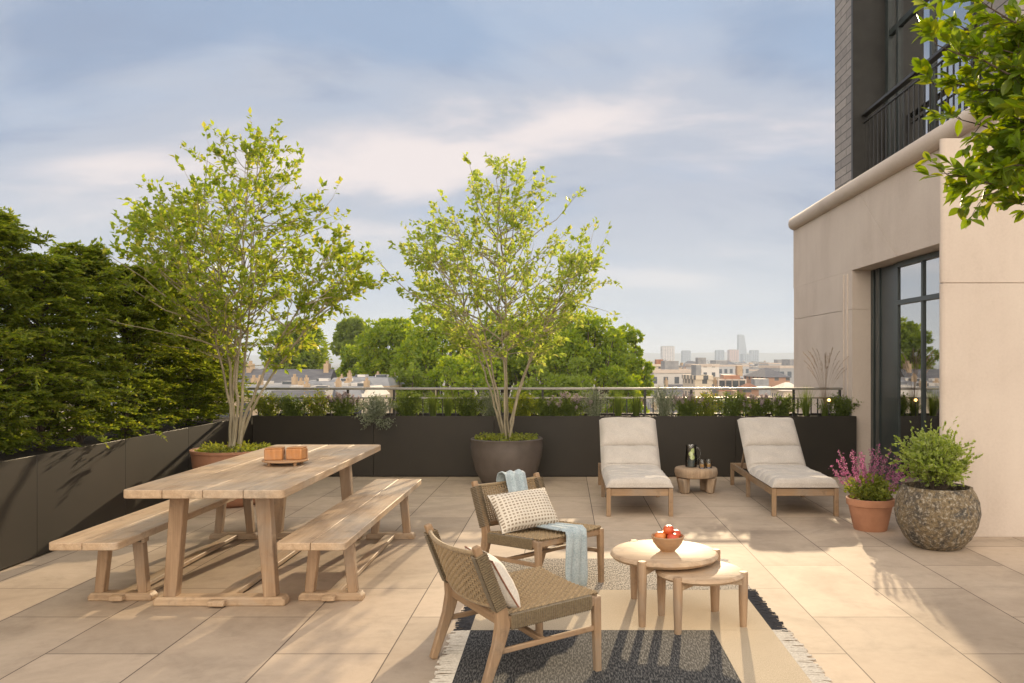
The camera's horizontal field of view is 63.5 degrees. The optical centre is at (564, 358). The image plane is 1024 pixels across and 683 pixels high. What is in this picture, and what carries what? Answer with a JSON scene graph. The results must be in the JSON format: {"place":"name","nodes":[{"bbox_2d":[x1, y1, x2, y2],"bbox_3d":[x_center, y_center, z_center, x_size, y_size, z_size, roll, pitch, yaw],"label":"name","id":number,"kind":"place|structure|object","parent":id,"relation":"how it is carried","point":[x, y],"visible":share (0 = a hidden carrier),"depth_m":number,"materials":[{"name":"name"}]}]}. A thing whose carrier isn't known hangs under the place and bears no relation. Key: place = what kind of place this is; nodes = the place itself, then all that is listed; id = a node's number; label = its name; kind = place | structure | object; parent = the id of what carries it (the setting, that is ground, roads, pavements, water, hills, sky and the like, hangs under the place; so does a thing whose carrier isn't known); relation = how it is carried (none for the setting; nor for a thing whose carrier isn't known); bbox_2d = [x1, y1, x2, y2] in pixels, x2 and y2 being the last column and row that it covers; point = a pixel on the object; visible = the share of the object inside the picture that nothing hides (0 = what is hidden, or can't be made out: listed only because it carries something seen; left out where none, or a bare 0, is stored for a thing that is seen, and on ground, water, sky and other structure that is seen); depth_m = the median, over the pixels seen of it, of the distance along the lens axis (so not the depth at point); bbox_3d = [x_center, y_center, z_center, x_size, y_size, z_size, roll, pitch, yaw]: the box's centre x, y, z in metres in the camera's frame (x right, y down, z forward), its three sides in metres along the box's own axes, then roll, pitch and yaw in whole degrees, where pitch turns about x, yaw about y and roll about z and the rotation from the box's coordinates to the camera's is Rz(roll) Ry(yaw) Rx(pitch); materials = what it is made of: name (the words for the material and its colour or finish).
{"place":"outdoors","nodes":[
{"label":"outdoors","id":0,"kind":"place"},
{"bbox_2d":[239,361,336,382],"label":"slate roof house","id":1,"kind":"structure","parent":0,"point":[281,375],"depth_m":61.49,"materials":[{"name":"beige brick"}]},
{"bbox_2d":[0,363,679,416],"bbox_3d":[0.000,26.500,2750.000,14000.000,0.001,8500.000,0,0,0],"label":"ground","id":2,"kind":"structure","parent":0,"point":[334,365],"depth_m":2572.21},
{"bbox_2d":[216,374,321,416],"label":"town house","id":3,"kind":"structure","parent":2,"relation":"on","point":[294,380],"depth_m":44.07,"materials":[{"name":"beige brick"}]},
{"bbox_2d":[257,316,339,376],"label":"park tree","id":4,"kind":"object","parent":2,"relation":"on","point":[313,359],"visible":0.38,"depth_m":93.33,"materials":[{"name":"green plant"}]},
{"bbox_2d":[261,377,341,413],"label":"town house","id":5,"kind":"structure","parent":2,"relation":"on","point":[338,382],"depth_m":38.10,"materials":[{"name":"stone"}]},
{"bbox_2d":[304,373,372,385],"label":"town house","id":6,"kind":"structure","parent":2,"relation":"on","point":[326,381],"depth_m":49.07,"materials":[{"name":"brick"}]},
{"bbox_2d":[329,314,369,356],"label":"park tree","id":7,"kind":"object","parent":2,"relation":"on","point":[348,330],"visible":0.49,"depth_m":128.35,"materials":[{"name":"green plant"}]},
{"bbox_2d":[335,344,363,376],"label":"park tree","id":8,"kind":"object","parent":2,"relation":"on","point":[348,358],"visible":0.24,"depth_m":103.57,"materials":[{"name":"green plant"}]},
{"bbox_2d":[330,377,389,412],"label":"town house","id":9,"kind":"structure","parent":2,"relation":"on","point":[361,393],"depth_m":41.24,"materials":[{"name":"brick"}]},
{"bbox_2d":[332,370,407,412],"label":"town house","id":10,"kind":"structure","parent":2,"relation":"on","point":[382,380],"depth_m":53.65,"materials":[{"name":"beige brick"}]},
{"bbox_2d":[352,317,413,375],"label":"park tree","id":11,"kind":"object","parent":2,"relation":"on","point":[385,333],"visible":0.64,"depth_m":70.37,"materials":[{"name":"green plant"}]},
{"bbox_2d":[388,367,432,412],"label":"park tree","id":12,"kind":"object","parent":2,"relation":"on","point":[411,379],"visible":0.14,"depth_m":54.76,"materials":[{"name":"green plant"}]},
{"bbox_2d":[388,303,478,395],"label":"park tree","id":13,"kind":"object","parent":2,"relation":"on","point":[424,352],"visible":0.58,"depth_m":64.30,"materials":[{"name":"green plant"}]},
{"bbox_2d":[423,348,512,412],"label":"park tree","id":14,"kind":"object","parent":2,"relation":"on","point":[473,379],"visible":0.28,"depth_m":55.18,"materials":[{"name":"green plant"}]},
{"bbox_2d":[443,309,544,412],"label":"park tree","id":15,"kind":"object","parent":2,"relation":"on","point":[489,335],"visible":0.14,"depth_m":72.40,"materials":[{"name":"green plant"}]},
{"bbox_2d":[499,296,570,395],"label":"park tree","id":16,"kind":"object","parent":2,"relation":"on","point":[515,366],"visible":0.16,"depth_m":69.45,"materials":[{"name":"green plant"}]},
{"bbox_2d":[509,356,596,412],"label":"park tree","id":17,"kind":"object","parent":2,"relation":"on","point":[551,378],"visible":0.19,"depth_m":53.76,"materials":[{"name":"green plant"}]},
{"bbox_2d":[541,310,637,412],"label":"park tree","id":18,"kind":"object","parent":2,"relation":"on","point":[604,343],"visible":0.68,"depth_m":62.62,"materials":[{"name":"green plant"}]},
{"bbox_2d":[598,365,649,412],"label":"park tree","id":19,"kind":"object","parent":2,"relation":"on","point":[618,377],"visible":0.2,"depth_m":57.34,"materials":[{"name":"green plant"}]},
{"bbox_2d":[599,323,655,405],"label":"park tree","id":20,"kind":"object","parent":2,"relation":"on","point":[635,367],"visible":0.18,"depth_m":67.25,"materials":[{"name":"green plant"}]},
{"bbox_2d":[646,361,701,411],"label":"city block","id":21,"kind":"structure","parent":2,"relation":"on","point":[671,372],"depth_m":163.94,"materials":[{"name":"stone"}]},
{"bbox_2d":[662,377,716,404],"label":"city building","id":22,"kind":"structure","parent":2,"relation":"on","point":[714,384],"depth_m":161.61,"materials":[{"name":"brick"}]},
{"bbox_2d":[682,365,712,396],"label":"city block","id":23,"kind":"structure","parent":2,"relation":"on","point":[695,378],"depth_m":136.16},
{"bbox_2d":[685,358,719,376],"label":"city block","id":24,"kind":"structure","parent":2,"relation":"on","point":[710,369],"depth_m":219.00,"materials":[{"name":"concrete"}]},
{"bbox_2d":[716,366,745,396],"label":"city block","id":25,"kind":"structure","parent":2,"relation":"on","point":[735,380],"depth_m":155.82,"materials":[{"name":"beige brick"}]},
{"bbox_2d":[737,383,758,412],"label":"city block","id":26,"kind":"structure","parent":2,"relation":"on","point":[752,392],"depth_m":118.67,"materials":[{"name":"brick"}]},
{"bbox_2d":[751,378,768,385],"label":"city building","id":27,"kind":"structure","parent":2,"relation":"on","point":[759,381],"depth_m":179.45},
{"bbox_2d":[744,368,789,386],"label":"city block","id":28,"kind":"structure","parent":2,"relation":"on","point":[775,378],"depth_m":184.92,"materials":[{"name":"brick"}]},
{"bbox_2d":[771,382,793,412],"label":"city block","id":29,"kind":"structure","parent":2,"relation":"on","point":[783,393],"depth_m":127.68,"materials":[{"name":"stone"}]},
{"bbox_2d":[32,352,793,362],"bbox_3d":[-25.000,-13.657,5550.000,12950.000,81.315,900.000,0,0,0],"label":"hills","id":30,"kind":"structure","parent":0,"point":[768,357],"depth_m":5488.13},
{"bbox_2d":[0,0,834,355],"label":"sky","id":31,"kind":"structure","parent":0,"point":[698,129],"materials":[{"name":"blue"}]},
{"bbox_2d":[419,390,443,415],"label":"shrub","id":32,"kind":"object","parent":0,"point":[432,406],"depth_m":10.61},
{"bbox_2d":[438,390,455,415],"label":"shrub","id":33,"kind":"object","parent":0,"point":[447,408],"depth_m":10.63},
{"bbox_2d":[0,477,1023,682],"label":"terrace floor","id":34,"kind":"structure","parent":0,"point":[845,600],"depth_m":5.17,"materials":[{"name":"tile"}]},
{"bbox_2d":[0,415,262,569],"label":"planter trough","id":35,"kind":"object","parent":34,"relation":"on","point":[52,493],"visible":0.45,"depth_m":6.85,"materials":[{"name":"metal"}]},
{"bbox_2d":[0,281,42,430],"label":"conifer tree","id":36,"kind":"object","parent":35,"relation":"in","point":[5,352],"visible":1,"depth_m":6.10,"materials":[{"name":"green plant"}]},
{"bbox_2d":[0,206,97,454],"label":"conifer tree","id":37,"kind":"object","parent":35,"relation":"in","point":[14,237],"visible":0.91,"depth_m":6.45,"materials":[{"name":"green plant"}]},
{"bbox_2d":[0,247,132,451],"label":"conifer tree","id":38,"kind":"object","parent":35,"relation":"on","point":[64,291],"visible":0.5,"depth_m":6.96,"materials":[{"name":"green plant"}]},
{"bbox_2d":[14,238,167,442],"bbox_3d":[-4.472,-0.146,7.646,1.310,1.969,1.367,0,0,-39],"label":"conifer tree","id":39,"kind":"object","parent":35,"relation":"in","point":[97,269],"visible":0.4,"depth_m":7.61,"materials":[{"name":"green plant"}]},
{"bbox_2d":[63,263,197,439],"bbox_3d":[-4.407,-0.104,8.353,1.324,1.858,1.210,0,0,13],"label":"conifer tree","id":40,"kind":"object","parent":35,"relation":"on","point":[141,320],"visible":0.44,"depth_m":8.28,"materials":[{"name":"green plant"}]},
{"bbox_2d":[92,263,224,431],"bbox_3d":[-4.519,-0.137,9.090,1.484,1.927,1.370,0,0,-42],"label":"conifer tree","id":41,"kind":"object","parent":35,"relation":"in","point":[184,414],"visible":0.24,"depth_m":9.03,"materials":[{"name":"green plant"}]},
{"bbox_2d":[142,294,251,426],"bbox_3d":[-4.447,-0.026,9.804,1.437,1.696,1.369,0,0,29],"label":"conifer tree","id":42,"kind":"object","parent":35,"relation":"on","point":[206,380],"visible":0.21,"depth_m":9.65,"materials":[{"name":"green plant"}]},
{"bbox_2d":[174,301,263,422],"bbox_3d":[-4.489,0.000,10.476,1.367,1.658,1.310,0,0,-24],"label":"conifer tree","id":43,"kind":"object","parent":35,"relation":"in","point":[221,402],"visible":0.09,"depth_m":10.42,"materials":[{"name":"green plant"}]},
{"bbox_2d":[49,498,257,600],"bbox_3d":[-2.760,1.275,5.975,0.400,0.450,2.530,0,0,0],"label":"bench","id":44,"kind":"object","parent":34,"relation":"on","point":[136,529],"visible":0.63,"depth_m":5.14,"materials":[{"name":"brown wood"}]},
{"bbox_2d":[189,445,261,507],"bbox_3d":[-3.420,1.212,8.520,0.840,0.575,0.840,0,0,0],"label":"plant pot","id":45,"kind":"object","parent":34,"relation":"on","point":[199,459],"visible":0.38,"depth_m":8.16,"materials":[{"name":"ceramic"}]},
{"bbox_2d":[77,107,403,452],"bbox_3d":[-3.246,-0.779,8.612,2.850,3.552,2.703,0,0,0],"label":"multistem tree","id":46,"kind":"object","parent":45,"relation":"in","point":[178,275],"visible":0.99,"depth_m":8.23,"materials":[{"name":"green plant"}]},
{"bbox_2d":[124,445,380,606],"bbox_3d":[-2.075,1.125,5.980,0.930,0.750,2.520,0,0,0],"label":"dining table","id":47,"kind":"object","parent":34,"relation":"on","point":[265,486],"visible":0.82,"depth_m":5.03,"materials":[{"name":"brown wood"}]},
{"bbox_2d":[262,457,308,465],"bbox_3d":[-1.985,0.731,5.860,0.320,0.038,0.320,0,0,0],"label":"serving tray","id":48,"kind":"object","parent":47,"relation":"on","point":[283,461],"visible":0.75,"depth_m":5.78,"materials":[{"name":"brown wood"}]},
{"bbox_2d":[264,446,285,459],"bbox_3d":[-2.057,0.669,5.850,0.124,0.086,0.124,0,0,-7],"label":"wooden box","id":49,"kind":"object","parent":48,"relation":"on","point":[275,453],"visible":1,"depth_m":5.79,"materials":[{"name":"orange wood"}]},
{"bbox_2d":[286,446,307,459],"bbox_3d":[-1.911,0.669,5.880,0.116,0.086,0.116,0,0,6],"label":"wooden box","id":50,"kind":"object","parent":48,"relation":"on","point":[296,452],"visible":1,"depth_m":5.83,"materials":[{"name":"orange wood"}]},
{"bbox_2d":[277,479,420,600],"bbox_3d":[-1.455,1.275,5.975,0.400,0.450,2.530,0,0,0],"label":"bench","id":51,"kind":"object","parent":34,"relation":"on","point":[344,525],"visible":1,"depth_m":5.30,"materials":[{"name":"brown wood"}]},
{"bbox_2d":[471,436,542,486],"bbox_3d":[-0.700,1.222,9.920,0.870,0.555,0.870,0,0,0],"label":"plant pot","id":52,"kind":"object","parent":34,"relation":"on","point":[492,459],"visible":0.66,"depth_m":9.57,"materials":[{"name":"ceramic"}]},
{"bbox_2d":[365,152,621,440],"bbox_3d":[-0.748,-0.753,9.823,2.757,3.542,2.707,0,0,21],"label":"multistem tree","id":53,"kind":"object","parent":52,"relation":"in","point":[514,329],"visible":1,"depth_m":9.69,"materials":[{"name":"green plant"}]},
{"bbox_2d":[253,413,856,476],"bbox_3d":[-0.133,1.113,10.770,7.685,0.775,0.560,0,0,0],"label":"planter trough","id":54,"kind":"object","parent":34,"relation":"on","point":[427,445],"visible":0.67,"depth_m":10.49,"materials":[{"name":"metal"}]},
{"bbox_2d":[252,391,286,415],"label":"herb plant","id":55,"kind":"object","parent":54,"relation":"in","point":[265,408],"visible":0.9,"depth_m":10.63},
{"bbox_2d":[271,392,313,415],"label":"herb plant","id":56,"kind":"object","parent":54,"relation":"on","point":[292,408],"visible":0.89,"depth_m":10.62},
{"bbox_2d":[298,388,336,415],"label":"herb plant","id":57,"kind":"object","parent":54,"relation":"on","point":[315,409],"visible":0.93,"depth_m":10.63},
{"bbox_2d":[318,391,365,415],"bbox_3d":[-2.878,0.603,10.664,0.618,0.386,0.275,0,0,0],"label":"herb plant","id":58,"kind":"object","parent":54,"relation":"in","point":[344,407],"visible":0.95,"depth_m":10.63,"materials":[{"name":"plant"}]},
{"bbox_2d":[354,391,397,429],"bbox_3d":[-2.415,0.655,10.525,0.616,0.487,0.493,0,0,0],"label":"herb plant","id":59,"kind":"object","parent":54,"relation":"in","point":[378,407],"visible":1,"depth_m":10.49,"materials":[{"name":"plant"}]},
{"bbox_2d":[385,390,428,415],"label":"herb plant","id":60,"kind":"object","parent":54,"relation":"in","point":[408,405],"visible":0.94,"depth_m":10.64,"materials":[{"name":"plant"}]},
{"bbox_2d":[444,387,488,415],"bbox_3d":[-1.243,0.588,10.663,0.650,0.441,0.274,0,0,0],"label":"herb plant","id":61,"kind":"object","parent":54,"relation":"on","point":[465,409],"visible":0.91,"depth_m":10.65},
{"bbox_2d":[468,388,508,415],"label":"herb plant","id":62,"kind":"object","parent":54,"relation":"on","point":[490,407],"visible":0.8,"depth_m":10.64,"materials":[{"name":"plant"}]},
{"bbox_2d":[500,391,541,415],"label":"herb plant","id":63,"kind":"object","parent":54,"relation":"on","point":[520,411],"visible":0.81,"depth_m":10.63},
{"bbox_2d":[247,387,842,415],"bbox_3d":[-0.260,0.635,10.720,7.720,0.530,0.060,0,0,0],"label":"metal railing","id":64,"kind":"object","parent":54,"relation":"on","point":[793,389],"visible":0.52,"depth_m":10.71,"materials":[{"name":"metal"}]},
{"bbox_2d":[521,395,569,415],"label":"herb plant","id":65,"kind":"object","parent":54,"relation":"on","point":[544,409],"visible":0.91,"depth_m":10.61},
{"bbox_2d":[546,391,592,415],"bbox_3d":[0.065,0.612,10.658,0.619,0.415,0.303,0,0,0],"label":"herb plant","id":66,"kind":"object","parent":54,"relation":"in","point":[573,409],"visible":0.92,"depth_m":10.63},
{"bbox_2d":[577,387,612,415],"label":"herb plant","id":67,"kind":"object","parent":54,"relation":"on","point":[595,406],"visible":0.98,"depth_m":10.64,"materials":[{"name":"plant"}]},
{"bbox_2d":[645,383,681,415],"bbox_3d":[1.279,0.549,10.653,0.502,0.484,0.271,0,0,0],"label":"herb plant","id":68,"kind":"object","parent":54,"relation":"on","point":[665,408],"visible":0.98,"depth_m":10.64,"materials":[{"name":"plant"}]},
{"bbox_2d":[666,393,708,415],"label":"herb plant","id":69,"kind":"object","parent":54,"relation":"on","point":[681,403],"visible":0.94,"depth_m":10.62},
{"bbox_2d":[690,389,723,415],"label":"herb plant","id":70,"kind":"object","parent":54,"relation":"on","point":[711,408],"visible":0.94,"depth_m":10.63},
{"bbox_2d":[711,389,756,415],"bbox_3d":[2.189,0.590,10.665,0.615,0.420,0.304,0,0,-11],"label":"herb plant","id":71,"kind":"object","parent":54,"relation":"on","point":[730,407],"visible":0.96,"depth_m":10.65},
{"bbox_2d":[736,393,780,415],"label":"herb plant","id":72,"kind":"object","parent":54,"relation":"on","point":[760,410],"visible":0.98,"depth_m":10.62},
{"bbox_2d":[758,391,804,415],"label":"herb plant","id":73,"kind":"object","parent":54,"relation":"on","point":[785,405],"visible":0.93,"depth_m":10.63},
{"bbox_2d":[803,347,848,415],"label":"ornamental grass","id":74,"kind":"object","parent":54,"relation":"on","point":[823,402],"depth_m":10.65,"materials":[{"name":"plant"}]},
{"bbox_2d":[814,392,863,415],"bbox_3d":[3.556,0.611,10.641,0.687,0.385,0.284,0,0,0],"label":"herb plant","id":75,"kind":"object","parent":54,"relation":"on","point":[839,404],"visible":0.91,"depth_m":10.62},
{"bbox_2d":[429,558,831,682],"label":"rug","id":76,"kind":"object","parent":34,"relation":"on","point":[707,645],"visible":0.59,"depth_m":4.30,"materials":[{"name":"fabric"}]},
{"bbox_2d":[423,523,601,682],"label":"woven chair","id":77,"kind":"object","parent":76,"relation":"on","point":[468,578],"visible":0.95,"depth_m":3.87,"materials":[{"name":"wicker"}]},
{"bbox_2d":[464,546,520,607],"bbox_3d":[-0.346,1.038,3.919,0.130,0.289,0.349,-34,15,-23],"label":"cushion","id":78,"kind":"object","parent":77,"relation":"on","point":[508,589],"visible":0.38,"depth_m":3.79,"materials":[{"name":"beige fabric"}]},
{"bbox_2d":[470,472,603,582],"bbox_3d":[-0.195,1.163,5.556,0.627,0.683,0.700,0,0,-45],"label":"woven chair","id":79,"kind":"object","parent":76,"relation":"on","point":[538,541],"visible":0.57,"depth_m":5.48,"materials":[{"name":"brown wood"}]},
{"bbox_2d":[487,487,559,533],"bbox_3d":[-0.274,1.015,5.551,0.470,0.290,0.161,-1,-37,-37],"label":"cushion","id":80,"kind":"object","parent":79,"relation":"on","point":[523,510],"visible":0.95,"depth_m":5.47,"materials":[{"name":"fabric"}]},
{"bbox_2d":[496,469,587,585],"bbox_3d":[-0.167,1.128,5.575,0.203,0.686,0.814,0,0,-39],"label":"throw blanket","id":81,"kind":"object","parent":79,"relation":"on","point":[576,565],"visible":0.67,"depth_m":5.32,"materials":[{"name":"blue fabric"}]},
{"bbox_2d":[610,539,719,627],"bbox_3d":[0.594,1.314,4.870,0.654,0.372,0.636,0,0,0],"label":"coffee table","id":82,"kind":"object","parent":76,"relation":"on","point":[642,558],"visible":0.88,"depth_m":4.72,"materials":[{"name":"brown wood"}]},
{"bbox_2d":[651,533,683,551],"bbox_3d":[0.605,1.084,4.860,0.196,0.092,0.196,0,0,0],"label":"fruit bowl","id":83,"kind":"object","parent":82,"relation":"on","point":[666,545],"visible":0.86,"depth_m":4.79,"materials":[{"name":"brown wood"}]},
{"bbox_2d":[655,560,747,634],"bbox_3d":[0.767,1.343,4.670,0.509,0.314,0.500,0,0,0],"label":"coffee table","id":84,"kind":"object","parent":76,"relation":"on","point":[715,574],"visible":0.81,"depth_m":4.58,"materials":[{"name":"brown wood"}]},
{"bbox_2d":[598,417,673,516],"bbox_3d":[0.713,1.079,8.848,0.643,0.842,2.005,0,0,0],"label":"sun lounger","id":85,"kind":"object","parent":34,"relation":"on","point":[629,465],"visible":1,"depth_m":8.89,"materials":[{"name":"fabric"}]},
{"bbox_2d":[674,465,717,493],"bbox_3d":[1.476,1.361,9.298,0.484,0.283,0.484,0,0,0],"label":"stump table","id":86,"kind":"object","parent":34,"relation":"on","point":[684,475],"visible":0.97,"depth_m":9.17,"materials":[{"name":"brown wood"}]},
{"bbox_2d":[685,444,700,467],"bbox_3d":[1.435,1.095,9.327,0.160,0.250,0.136,0,0,-36],"label":"glass jug","id":87,"kind":"object","parent":86,"relation":"on","point":[691,462],"visible":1,"depth_m":9.29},
{"bbox_2d":[730,417,839,516],"bbox_3d":[2.289,1.079,8.848,0.643,0.842,2.005,0,0,0],"label":"sun lounger","id":88,"kind":"object","parent":34,"relation":"on","point":[774,465],"visible":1,"depth_m":8.88,"materials":[{"name":"fabric"}]},
{"bbox_2d":[846,494,894,531],"bbox_3d":[2.690,1.360,7.270,0.410,0.280,0.410,0,0,0],"label":"plant pot","id":89,"kind":"object","parent":34,"relation":"on","point":[870,516],"visible":0.81,"depth_m":7.13,"materials":[{"name":"ceramic"}]},
{"bbox_2d":[828,444,910,500],"bbox_3d":[2.697,1.018,7.248,0.669,0.569,0.695,0,0,43],"label":"flowering sage","id":90,"kind":"object","parent":89,"relation":"in","point":[869,486],"visible":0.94,"depth_m":7.21,"materials":[{"name":"plant"}]},
{"bbox_2d":[894,481,981,550],"bbox_3d":[2.976,1.258,6.600,0.638,0.485,0.638,0,0,0],"label":"plant pot","id":91,"kind":"object","parent":34,"relation":"on","point":[948,518],"visible":0.97,"depth_m":6.37,"materials":[{"name":"stone"}]},
{"bbox_2d":[885,416,982,490],"bbox_3d":[2.946,0.792,6.592,0.666,0.682,0.734,0,0,0],"label":"leafy shrub","id":92,"kind":"object","parent":91,"relation":"in","point":[934,463],"visible":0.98,"depth_m":6.51,"materials":[{"name":"green plant"}]},
{"bbox_2d":[608,389,626,415],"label":"ornamental grass","id":93,"kind":"object","parent":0,"point":[617,404],"depth_m":10.61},
{"bbox_2d":[627,390,645,415],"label":"ornamental grass","id":94,"kind":"object","parent":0,"point":[635,406],"depth_m":10.63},
{"bbox_2d":[661,346,674,360],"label":"tower block","id":95,"kind":"structure","parent":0,"point":[667,353],"depth_m":1984.85,"materials":[{"name":"concrete"}]},
{"bbox_2d":[681,350,690,362],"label":"tower block","id":96,"kind":"structure","parent":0,"point":[685,355],"depth_m":2288.15,"materials":[{"name":"grey glass"}]},
{"bbox_2d":[715,350,723,359],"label":"tower block","id":97,"kind":"structure","parent":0,"point":[719,354],"depth_m":2288.33,"materials":[{"name":"grey glass"}]},
{"bbox_2d":[710,360,748,378],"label":"city building","id":98,"kind":"structure","parent":0,"point":[725,368],"depth_m":324.18,"materials":[{"name":"stone"}]},
{"bbox_2d":[727,349,738,360],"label":"tower block","id":99,"kind":"structure","parent":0,"point":[732,354],"depth_m":2087.91,"materials":[{"name":"pink brick"}]},
{"bbox_2d":[737,334,746,361],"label":"tower block","id":100,"kind":"structure","parent":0,"point":[741,345],"depth_m":2586.61,"materials":[{"name":"grey glass"}]},
{"bbox_2d":[741,354,751,363],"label":"tower block","id":101,"kind":"structure","parent":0,"point":[746,358],"depth_m":2188.00,"materials":[{"name":"grey glass"}]},
{"bbox_2d":[749,350,758,361],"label":"tower block","id":102,"kind":"structure","parent":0,"point":[755,355],"depth_m":2388.36,"materials":[{"name":"grey glass"}]},
{"bbox_2d":[758,359,793,383],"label":"city building","id":103,"kind":"structure","parent":0,"point":[786,367],"depth_m":232.19,"materials":[{"name":"stone"}]},
{"bbox_2d":[795,386,818,415],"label":"ornamental grass","id":104,"kind":"object","parent":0,"point":[805,408],"depth_m":10.62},
{"bbox_2d":[788,0,1023,536],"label":"stone building","id":105,"kind":"structure","parent":0,"point":[908,296],"depth_m":9.50,"materials":[{"name":"stone"}]},
{"bbox_2d":[871,250,940,486],"bbox_3d":[3.950,0.182,9.179,0.112,2.636,2.838,0,0,1],"label":"glazed door","id":106,"kind":"structure","parent":105,"relation":"in","point":[904,294],"depth_m":9.59,"materials":[{"name":"black glass"}]},
{"bbox_2d":[885,0,980,158],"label":"upper window","id":107,"kind":"structure","parent":105,"relation":"in","point":[900,50],"depth_m":10.48,"materials":[{"name":"black metal"}]},
{"bbox_3d":[2.950,1.223,3.550,0.870,0.555,0.870,0,0,0],"label":"plant pot","id":108,"kind":"object","parent":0,"visible":0},
{"bbox_2d":[909,0,1023,229],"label":"broadleaf tree","id":109,"kind":"object","parent":108,"relation":"in","point":[1004,98],"visible":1,"depth_m":3.64,"materials":[{"name":"green plant"}]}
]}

